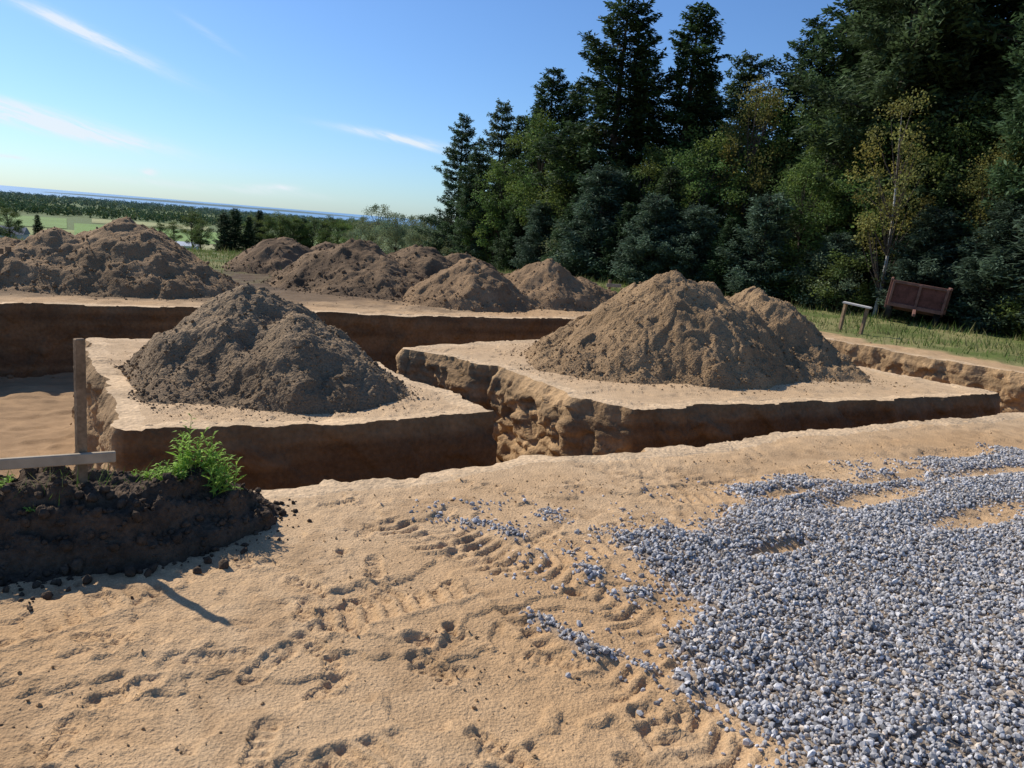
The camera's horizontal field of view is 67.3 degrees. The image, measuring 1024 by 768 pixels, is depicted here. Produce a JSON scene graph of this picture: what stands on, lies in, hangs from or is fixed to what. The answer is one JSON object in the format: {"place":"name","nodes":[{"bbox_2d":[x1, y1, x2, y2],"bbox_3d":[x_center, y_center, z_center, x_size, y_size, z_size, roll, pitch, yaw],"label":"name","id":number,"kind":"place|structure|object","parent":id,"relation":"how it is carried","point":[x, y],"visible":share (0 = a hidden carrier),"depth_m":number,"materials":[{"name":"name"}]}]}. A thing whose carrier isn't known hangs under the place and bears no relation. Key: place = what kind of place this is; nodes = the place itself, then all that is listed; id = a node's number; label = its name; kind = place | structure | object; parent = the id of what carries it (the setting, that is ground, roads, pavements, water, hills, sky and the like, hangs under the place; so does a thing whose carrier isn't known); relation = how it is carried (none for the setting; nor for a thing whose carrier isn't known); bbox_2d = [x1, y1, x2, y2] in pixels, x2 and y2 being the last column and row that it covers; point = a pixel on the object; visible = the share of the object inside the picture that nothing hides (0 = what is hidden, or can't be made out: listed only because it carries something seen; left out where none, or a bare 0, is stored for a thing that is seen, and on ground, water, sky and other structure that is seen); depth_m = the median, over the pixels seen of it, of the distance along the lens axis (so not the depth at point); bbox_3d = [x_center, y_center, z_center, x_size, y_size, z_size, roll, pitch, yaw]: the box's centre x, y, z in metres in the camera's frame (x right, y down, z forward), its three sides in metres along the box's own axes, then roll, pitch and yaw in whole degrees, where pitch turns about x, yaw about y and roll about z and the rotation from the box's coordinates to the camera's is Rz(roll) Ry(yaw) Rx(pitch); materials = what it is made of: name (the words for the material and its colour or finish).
{"place":"outdoors","nodes":[
{"label":"outdoors","id":0,"kind":"place"},
{"bbox_2d":[0,215,66,228],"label":"farm field","id":1,"kind":"structure","parent":0,"point":[50,222],"depth_m":646.58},
{"bbox_2d":[74,223,220,243],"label":"farm field","id":2,"kind":"structure","parent":0,"point":[79,227],"depth_m":603.74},
{"bbox_2d":[92,218,208,230],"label":"farm field","id":3,"kind":"structure","parent":0,"point":[106,221],"depth_m":793.74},
{"bbox_2d":[46,192,359,217],"bbox_3d":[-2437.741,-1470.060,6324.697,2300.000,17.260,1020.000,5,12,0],"label":"peninsula","id":4,"kind":"object","parent":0,"point":[182,202],"visible":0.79,"depth_m":6216.88},
{"bbox_2d":[0,185,433,226],"bbox_3d":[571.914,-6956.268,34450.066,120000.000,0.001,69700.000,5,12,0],"label":"lake water","id":5,"kind":"structure","parent":0,"point":[3,188],"depth_m":6284.95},
{"bbox_2d":[0,0,983,221],"label":"sky","id":6,"kind":"structure","parent":0,"point":[334,106],"materials":[{"name":"blue"}]},
{"bbox_2d":[0,192,1023,767],"bbox_3d":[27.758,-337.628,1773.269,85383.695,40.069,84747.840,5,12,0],"label":"ground","id":7,"kind":"structure","parent":0,"point":[260,620],"depth_m":3.15,"materials":[{"name":"sand"}]},
{"bbox_2d":[0,208,25,238],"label":"deciduous tree","id":8,"kind":"object","parent":7,"relation":"on","point":[5,214],"visible":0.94,"depth_m":189.20,"materials":[{"name":"green plant"}]},
{"bbox_2d":[0,216,240,300],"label":"dirt pile","id":9,"kind":"object","parent":7,"relation":"on","point":[126,257],"visible":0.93,"depth_m":12.77,"materials":[{"name":"soil"}]},
{"bbox_2d":[0,462,311,619],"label":"soil bank","id":10,"kind":"structure","parent":7,"relation":"on","point":[132,529],"depth_m":3.43,"materials":[{"name":"soil"}]},
{"bbox_2d":[0,338,115,483],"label":"batter board","id":11,"kind":"object","parent":10,"relation":"on","point":[81,458],"visible":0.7,"depth_m":3.46,"materials":[{"name":"brown wood"}]},
{"bbox_2d":[0,451,214,509],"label":"bank grass","id":12,"kind":"structure","parent":10,"relation":"on","point":[88,479],"depth_m":3.55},
{"bbox_2d":[140,459,188,480],"bbox_3d":[-1.696,0.436,3.760,0.258,0.122,0.172,11,13,29],"label":"weed plant","id":13,"kind":"object","parent":10,"relation":"on","point":[176,471],"visible":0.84,"depth_m":3.75,"materials":[{"name":"green plant"}]},
{"bbox_2d":[167,413,246,498],"bbox_3d":[-1.531,0.377,3.863,0.393,0.385,0.300,5,12,0],"label":"weed plant","id":14,"kind":"object","parent":10,"relation":"on","point":[204,464],"visible":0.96,"depth_m":3.85,"materials":[{"name":"green plant"}]},
{"bbox_2d":[179,210,205,247],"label":"deciduous tree","id":15,"kind":"object","parent":7,"relation":"on","point":[191,218],"visible":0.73,"depth_m":153.77,"materials":[{"name":"green plant"}]},
{"bbox_2d":[188,218,214,248],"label":"deciduous tree","id":16,"kind":"object","parent":7,"relation":"on","point":[200,229],"visible":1,"depth_m":150.52,"materials":[{"name":"green plant"}]},
{"bbox_2d":[0,190,437,239],"bbox_3d":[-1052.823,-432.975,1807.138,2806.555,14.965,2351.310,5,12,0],"label":"distant forest","id":17,"kind":"object","parent":7,"relation":"on","point":[41,206],"visible":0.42,"depth_m":1156.38,"materials":[{"name":"plant"}]},
{"bbox_2d":[211,212,237,252],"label":"spruce tree","id":18,"kind":"object","parent":7,"relation":"on","point":[224,237],"visible":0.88,"depth_m":137.89,"materials":[{"name":"green plant"}]},
{"bbox_2d":[221,208,247,251],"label":"spruce tree","id":19,"kind":"object","parent":7,"relation":"on","point":[235,217],"visible":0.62,"depth_m":139.88,"materials":[{"name":"green plant"}]},
{"bbox_2d":[235,217,258,251],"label":"spruce tree","id":20,"kind":"object","parent":7,"relation":"on","point":[249,235],"visible":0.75,"depth_m":139.36,"materials":[{"name":"green plant"}]},
{"bbox_2d":[255,214,281,238],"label":"deciduous tree","id":21,"kind":"object","parent":7,"relation":"on","point":[263,236],"visible":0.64,"depth_m":139.52,"materials":[{"name":"green plant"}]},
{"bbox_2d":[105,282,436,420],"bbox_3d":[-2.425,-0.468,7.348,2.605,0.965,3.488,-3,14,-35],"label":"dirt pile","id":22,"kind":"object","parent":7,"relation":"on","point":[247,345],"visible":0.99,"depth_m":6.67,"materials":[{"name":"soil"}]},
{"bbox_2d":[215,237,337,274],"bbox_3d":[-4.967,-3.364,20.512,6.010,0.973,3.671,-4,14,-35],"label":"dirt pile","id":23,"kind":"object","parent":7,"relation":"on","point":[268,256],"visible":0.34,"depth_m":19.03,"materials":[{"name":"soil"}]},
{"bbox_2d":[258,211,302,239],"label":"deciduous tree","id":24,"kind":"object","parent":7,"relation":"on","point":[276,228],"visible":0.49,"depth_m":140.49,"materials":[{"name":"green plant"}]},
{"bbox_2d":[72,337,497,490],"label":"trench wall","id":25,"kind":"structure","parent":7,"relation":"on","point":[283,455],"depth_m":6.07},
{"bbox_2d":[273,216,309,244],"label":"deciduous tree","id":26,"kind":"object","parent":7,"relation":"on","point":[297,222],"visible":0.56,"depth_m":140.71,"materials":[{"name":"green plant"}]},
{"bbox_2d":[294,216,327,247],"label":"deciduous tree","id":27,"kind":"object","parent":7,"relation":"on","point":[309,232],"visible":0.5,"depth_m":142.24,"materials":[{"name":"green plant"}]},
{"bbox_2d":[312,215,348,243],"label":"deciduous tree","id":28,"kind":"object","parent":7,"relation":"on","point":[323,232],"visible":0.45,"depth_m":113.88,"materials":[{"name":"green plant"}]},
{"bbox_2d":[338,216,378,241],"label":"willow tree","id":29,"kind":"object","parent":7,"relation":"on","point":[362,219],"visible":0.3,"depth_m":66.96,"materials":[{"name":"green plant"}]},
{"bbox_2d":[243,238,505,302],"bbox_3d":[-2.281,-2.790,18.281,5.485,1.178,7.685,13,14,35],"label":"dirt pile","id":30,"kind":"object","parent":7,"relation":"on","point":[352,267],"visible":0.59,"depth_m":16.32,"materials":[{"name":"soil"}]},
{"bbox_2d":[350,204,408,253],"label":"willow tree","id":31,"kind":"object","parent":7,"relation":"on","point":[371,237],"visible":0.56,"depth_m":59.45,"materials":[{"name":"green plant"}]},
{"bbox_2d":[372,213,414,253],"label":"willow tree","id":32,"kind":"object","parent":7,"relation":"on","point":[395,238],"visible":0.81,"depth_m":55.90,"materials":[{"name":"green plant"}]},
{"bbox_2d":[405,216,435,246],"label":"willow tree","id":33,"kind":"object","parent":7,"relation":"on","point":[411,241],"visible":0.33,"depth_m":54.32,"materials":[{"name":"green plant"}]},
{"bbox_2d":[411,113,485,254],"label":"white pine tree","id":34,"kind":"object","parent":7,"relation":"on","point":[445,224],"visible":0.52,"depth_m":42.42,"materials":[{"name":"green plant"}]},
{"bbox_2d":[443,144,496,260],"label":"white pine tree","id":35,"kind":"object","parent":7,"relation":"on","point":[464,202],"visible":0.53,"depth_m":38.47,"materials":[{"name":"green plant"}]},
{"bbox_2d":[460,227,497,265],"bbox_3d":[-1.153,-6.841,39.350,3.521,2.679,3.198,10,12,22],"label":"shrub","id":36,"kind":"object","parent":7,"relation":"on","point":[467,242],"visible":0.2,"depth_m":38.56,"materials":[{"name":"green plant"}]},
{"bbox_2d":[467,201,507,263],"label":"pine sapling","id":37,"kind":"object","parent":7,"relation":"on","point":[477,254],"visible":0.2,"depth_m":38.34,"materials":[{"name":"green plant"}]},
{"bbox_2d":[458,98,521,237],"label":"white pine tree","id":38,"kind":"object","parent":7,"relation":"on","point":[502,127],"visible":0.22,"depth_m":39.85,"materials":[{"name":"green plant"}]},
{"bbox_2d":[463,156,528,269],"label":"deciduous tree","id":39,"kind":"object","parent":7,"relation":"on","point":[496,170],"visible":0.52,"depth_m":36.95,"materials":[{"name":"green plant"}]},
{"bbox_2d":[392,258,617,314],"bbox_3d":[0.342,-2.226,16.776,6.634,1.078,3.765,-4,14,-36],"label":"dirt pile","id":40,"kind":"object","parent":7,"relation":"on","point":[474,284],"visible":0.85,"depth_m":15.50,"materials":[{"name":"soil"}]},
{"bbox_2d":[0,401,1009,766],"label":"sand clods","id":41,"kind":"object","parent":7,"relation":"on","point":[484,595],"visible":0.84,"depth_m":3.14,"materials":[{"name":"sand"}]},
{"bbox_2d":[488,204,529,271],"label":"pine sapling","id":42,"kind":"object","parent":7,"relation":"on","point":[512,229],"visible":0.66,"depth_m":35.12,"materials":[{"name":"green plant"}]},
{"bbox_2d":[486,114,532,267],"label":"spruce tree","id":43,"kind":"object","parent":7,"relation":"on","point":[515,152],"visible":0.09,"depth_m":38.21,"materials":[{"name":"green plant"}]},
{"bbox_2d":[0,302,1023,498],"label":"trench wall","id":44,"kind":"structure","parent":7,"relation":"on","point":[36,339],"depth_m":11.44,"materials":[{"name":"sand"}]},
{"bbox_2d":[482,67,583,250],"bbox_3d":[1.650,-9.907,36.902,5.052,9.968,4.955,14,15,39],"label":"spruce tree","id":45,"kind":"object","parent":7,"relation":"on","point":[556,88],"visible":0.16,"depth_m":35.65,"materials":[{"name":"green plant"}]},
{"bbox_2d":[508,200,560,268],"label":"pine sapling","id":46,"kind":"object","parent":7,"relation":"on","point":[532,255],"visible":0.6,"depth_m":31.74,"materials":[{"name":"green plant"}]},
{"bbox_2d":[501,108,570,240],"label":"deciduous tree","id":47,"kind":"object","parent":7,"relation":"on","point":[517,168],"visible":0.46,"depth_m":34.13,"materials":[{"name":"green plant"}]},
{"bbox_2d":[526,77,595,222],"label":"spruce tree","id":48,"kind":"object","parent":7,"relation":"on","point":[578,114],"visible":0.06,"depth_m":34.51,"materials":[{"name":"green plant"}]},
{"bbox_2d":[539,194,600,276],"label":"pine sapling","id":49,"kind":"object","parent":7,"relation":"on","point":[569,216],"visible":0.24,"depth_m":29.42,"materials":[{"name":"green plant"}]},
{"bbox_2d":[539,215,600,277],"bbox_3d":[2.664,-5.317,30.206,3.029,3.006,4.281,-2,13,-31],"label":"shrub","id":50,"kind":"object","parent":7,"relation":"on","point":[581,249],"visible":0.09,"depth_m":29.98,"materials":[{"name":"green plant"}]},
{"bbox_2d":[524,123,624,235],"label":"deciduous tree","id":51,"kind":"object","parent":7,"relation":"on","point":[558,202],"visible":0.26,"depth_m":31.48,"materials":[{"name":"green plant"}]},
{"bbox_2d":[549,161,637,281],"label":"pine sapling","id":52,"kind":"object","parent":7,"relation":"on","point":[588,213],"visible":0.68,"depth_m":28.17,"materials":[{"name":"green plant"}]},
{"bbox_2d":[529,0,678,259],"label":"spruce tree","id":53,"kind":"object","parent":7,"relation":"on","point":[603,60],"visible":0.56,"depth_m":30.54,"materials":[{"name":"green plant"}]},
{"bbox_2d":[592,201,641,284],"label":"pine sapling","id":54,"kind":"object","parent":7,"relation":"on","point":[628,209],"visible":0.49,"depth_m":27.10,"materials":[{"name":"green plant"}]},
{"bbox_2d":[603,58,674,204],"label":"spruce tree","id":55,"kind":"object","parent":7,"relation":"on","point":[657,77],"visible":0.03,"depth_m":32.82,"materials":[{"name":"green plant"}]},
{"bbox_2d":[606,191,688,285],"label":"pine sapling","id":56,"kind":"object","parent":7,"relation":"on","point":[637,244],"visible":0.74,"depth_m":25.58,"materials":[{"name":"green plant"}]},
{"bbox_2d":[613,142,689,224],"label":"deciduous tree","id":57,"kind":"object","parent":7,"relation":"on","point":[637,172],"visible":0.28,"depth_m":29.17,"materials":[{"name":"green plant"}]},
{"bbox_2d":[620,165,706,279],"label":"pine sapling","id":58,"kind":"object","parent":7,"relation":"on","point":[674,183],"visible":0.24,"depth_m":26.41,"materials":[{"name":"green plant"}]},
{"bbox_2d":[647,204,724,281],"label":"pine sapling","id":59,"kind":"object","parent":7,"relation":"on","point":[689,252],"visible":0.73,"depth_m":24.79,"materials":[{"name":"green plant"}]},
{"bbox_2d":[630,1,743,258],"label":"spruce tree","id":60,"kind":"object","parent":7,"relation":"on","point":[689,104],"visible":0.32,"depth_m":30.66,"materials":[{"name":"green plant"}]},
{"bbox_2d":[636,131,752,263],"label":"deciduous tree","id":61,"kind":"object","parent":7,"relation":"on","point":[689,166],"visible":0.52,"depth_m":27.53,"materials":[{"name":"green plant"}]},
{"bbox_2d":[396,339,1000,461],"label":"trench wall","id":62,"kind":"structure","parent":7,"relation":"on","point":[535,415],"depth_m":8.35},
{"bbox_2d":[497,270,899,397],"bbox_3d":[2.454,-0.839,10.291,5.548,1.320,3.940,-2,13,-29],"label":"dirt pile","id":63,"kind":"object","parent":7,"relation":"on","point":[674,327],"visible":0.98,"depth_m":9.45,"materials":[{"name":"soil"}]},
{"bbox_2d":[643,125,758,258],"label":"deciduous tree","id":64,"kind":"object","parent":7,"relation":"on","point":[691,151],"visible":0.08,"depth_m":29.49,"materials":[{"name":"green plant"}]},
{"bbox_2d":[696,217,748,296],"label":"pine sapling","id":65,"kind":"object","parent":7,"relation":"on","point":[724,236],"visible":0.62,"depth_m":24.02,"materials":[{"name":"green plant"}]},
{"bbox_2d":[702,48,784,251],"bbox_3d":[9.594,-8.846,33.092,5.946,10.538,5.158,0,12,-20],"label":"white pine tree","id":66,"kind":"object","parent":7,"relation":"on","point":[742,77],"visible":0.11,"depth_m":32.12,"materials":[{"name":"green plant"}]},
{"bbox_2d":[709,74,793,246],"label":"deciduous tree","id":67,"kind":"object","parent":7,"relation":"on","point":[763,118],"visible":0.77,"depth_m":27.48,"materials":[{"name":"green plant"}]},
{"bbox_2d":[715,192,802,300],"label":"pine sapling","id":68,"kind":"object","parent":7,"relation":"on","point":[772,222],"visible":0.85,"depth_m":23.10,"materials":[{"name":"green plant"}]},
{"bbox_2d":[701,88,820,243],"bbox_3d":[9.333,-7.056,29.264,4.183,8.012,4.927,0,13,-23],"label":"deciduous tree","id":69,"kind":"object","parent":7,"relation":"on","point":[778,137],"visible":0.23,"depth_m":28.13,"materials":[{"name":"green plant"}]},
{"bbox_2d":[743,140,801,263],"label":"spruce tree","id":70,"kind":"object","parent":7,"relation":"on","point":[772,165],"visible":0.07,"depth_m":27.75,"materials":[{"name":"green plant"}]},
{"bbox_2d":[735,232,819,301],"bbox_3d":[8.591,-3.505,23.987,3.168,2.411,2.877,13,14,36],"label":"shrub","id":71,"kind":"object","parent":7,"relation":"on","point":[798,265],"visible":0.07,"depth_m":23.34,"materials":[{"name":"green plant"}]},
{"bbox_2d":[738,15,841,244],"bbox_3d":[10.775,-8.427,29.706,4.857,10.799,4.952,7,12,13],"label":"spruce tree","id":72,"kind":"object","parent":7,"relation":"on","point":[801,49],"visible":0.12,"depth_m":28.89,"materials":[{"name":"green plant"}]},
{"bbox_2d":[744,134,839,242],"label":"deciduous tree","id":73,"kind":"object","parent":7,"relation":"on","point":[792,160],"visible":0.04,"depth_m":27.08,"materials":[{"name":"green plant"}]},
{"bbox_2d":[754,239,835,305],"bbox_3d":[8.749,-3.258,23.211,2.897,2.204,2.631,13,14,35],"label":"shrub","id":74,"kind":"object","parent":7,"relation":"on","point":[794,293],"visible":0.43,"depth_m":22.74,"materials":[{"name":"green plant"}]},
{"bbox_2d":[751,156,852,301],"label":"deciduous tree","id":75,"kind":"object","parent":7,"relation":"on","point":[821,195],"visible":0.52,"depth_m":23.19,"materials":[{"name":"green plant"}]},
{"bbox_2d":[795,231,857,310],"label":"pine sapling","id":76,"kind":"object","parent":7,"relation":"on","point":[832,242],"visible":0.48,"depth_m":21.99,"materials":[{"name":"green plant"}]},
{"bbox_2d":[777,99,879,246],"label":"deciduous tree","id":77,"kind":"object","parent":7,"relation":"on","point":[810,149],"visible":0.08,"depth_m":24.76,"materials":[{"name":"green plant"}]},
{"bbox_2d":[787,241,870,312],"bbox_3d":[9.172,-3.021,22.227,2.250,2.234,3.180,-2,13,-29],"label":"shrub","id":78,"kind":"object","parent":7,"relation":"on","point":[847,283],"visible":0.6,"depth_m":21.95,"materials":[{"name":"green plant"}]},
{"bbox_2d":[806,155,885,269],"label":"deciduous tree","id":79,"kind":"object","parent":7,"relation":"on","point":[839,208],"visible":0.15,"depth_m":24.19,"materials":[{"name":"green plant"}]},
{"bbox_2d":[803,248,896,314],"bbox_3d":[9.563,-2.874,21.911,2.703,2.057,2.455,4,12,-1],"label":"shrub","id":80,"kind":"object","parent":7,"relation":"on","point":[863,299],"visible":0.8,"depth_m":21.35,"materials":[{"name":"green plant"}]},
{"bbox_2d":[838,301,871,334],"bbox_3d":[7.164,-1.314,16.122,0.584,0.771,0.187,13,14,36],"label":"batter board","id":81,"kind":"object","parent":7,"relation":"on","point":[864,319],"visible":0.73,"depth_m":16.02,"materials":[{"name":"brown wood"}]},
{"bbox_2d":[801,0,925,169],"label":"white pine tree","id":82,"kind":"object","parent":7,"relation":"on","point":[844,47],"visible":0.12,"depth_m":26.87,"materials":[{"name":"green plant"}]},
{"bbox_2d":[841,84,944,315],"bbox_3d":[10.080,-4.742,20.953,2.421,6.341,2.264,16,16,43],"label":"birch tree","id":83,"kind":"object","parent":7,"relation":"on","point":[870,222],"visible":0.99,"depth_m":20.65,"materials":[{"name":"green plant"}]},
{"bbox_2d":[831,119,956,285],"bbox_3d":[11.528,-4.822,23.099,4.253,5.966,3.591,0,12,-22],"label":"deciduous tree","id":84,"kind":"object","parent":7,"relation":"on","point":[869,183],"visible":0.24,"depth_m":22.34,"materials":[{"name":"green plant"}]},
{"bbox_2d":[779,0,1023,288],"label":"white pine tree","id":85,"kind":"object","parent":7,"relation":"on","point":[871,36],"visible":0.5,"depth_m":22.48,"materials":[{"name":"green plant"}]},
{"bbox_2d":[784,0,1019,304],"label":"spruce tree","id":86,"kind":"object","parent":7,"relation":"on","point":[989,9],"visible":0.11,"depth_m":22.57,"materials":[{"name":"green plant"}]},
{"bbox_2d":[884,277,952,326],"bbox_3d":[10.150,-2.010,19.356,1.380,1.080,2.366,16,15,24],"label":"farm trailer","id":87,"kind":"object","parent":7,"relation":"on","point":[914,298],"visible":0.95,"depth_m":18.94,"materials":[{"name":"paint"}]},
{"bbox_2d":[870,204,974,323],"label":"pine sapling","id":88,"kind":"object","parent":7,"relation":"on","point":[938,223],"visible":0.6,"depth_m":20.21,"materials":[{"name":"green plant"}]},
{"bbox_2d":[880,172,983,323],"bbox_3d":[11.600,-3.506,20.959,2.984,4.435,2.776,13,14,35],"label":"pine sapling","id":89,"kind":"object","parent":7,"relation":"on","point":[945,189],"visible":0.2,"depth_m":20.66,"materials":[{"name":"green plant"}]},
{"bbox_2d":[853,0,1023,232],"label":"spruce tree","id":90,"kind":"object","parent":7,"relation":"on","point":[1003,16],"visible":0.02,"depth_m":23.28,"materials":[{"name":"green plant"}]},
{"bbox_2d":[865,91,1022,304],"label":"deciduous tree","id":91,"kind":"object","parent":7,"relation":"on","point":[974,110],"visible":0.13,"depth_m":21.23,"materials":[{"name":"green plant"}]},
{"bbox_2d":[885,90,1022,263],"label":"deciduous tree","id":92,"kind":"object","parent":7,"relation":"on","point":[981,147],"visible":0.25,"depth_m":20.95,"materials":[{"name":"green plant"}]},
{"bbox_2d":[927,65,1019,307],"bbox_3d":[14.064,-5.359,22.627,5.262,7.630,4.565,3,12,-10],"label":"white pine tree","id":93,"kind":"object","parent":7,"relation":"on","point":[1006,75],"visible":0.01,"depth_m":21.95,"materials":[{"name":"green plant"}]},
{"bbox_2d":[934,136,1023,323],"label":"deciduous tree","id":94,"kind":"object","parent":7,"relation":"on","point":[971,187],"visible":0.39,"depth_m":19.91,"materials":[{"name":"green plant"}]},
{"bbox_2d":[938,191,1023,336],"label":"pine sapling","id":95,"kind":"object","parent":7,"relation":"on","point":[964,311],"visible":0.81,"depth_m":18.64,"materials":[{"name":"green plant"}]},
{"bbox_2d":[940,4,1023,308],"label":"white pine tree","id":96,"kind":"object","parent":7,"relation":"on","point":[1011,184],"visible":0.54,"depth_m":19.09,"materials":[{"name":"green plant"}]},
{"bbox_2d":[951,0,1023,245],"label":"white pine tree","id":97,"kind":"object","parent":7,"relation":"on","point":[994,29],"visible":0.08,"depth_m":21.00,"materials":[{"name":"green plant"}]},
{"bbox_2d":[967,266,1023,330],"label":"shrub","id":98,"kind":"object","parent":7,"relation":"on","point":[1016,290],"visible":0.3,"depth_m":18.48,"materials":[{"name":"green plant"}]},
{"bbox_2d":[974,216,1023,338],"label":"pine sapling","id":99,"kind":"object","parent":7,"relation":"on","point":[1019,224],"visible":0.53,"depth_m":17.92,"materials":[{"name":"green plant"}]},
{"bbox_2d":[988,258,1023,336],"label":"shrub","id":100,"kind":"object","parent":7,"relation":"on","point":[1013,314],"visible":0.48,"depth_m":18.14,"materials":[{"name":"green plant"}]},
{"bbox_2d":[0,234,1023,364],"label":"meadow grass","id":101,"kind":"structure","parent":0,"point":[210,251],"depth_m":17.97,"materials":[{"name":"plant"}]},
{"bbox_2d":[380,442,1023,767],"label":"gravel","id":102,"kind":"structure","parent":0,"point":[857,518],"depth_m":3.49,"materials":[{"name":"gravel"}]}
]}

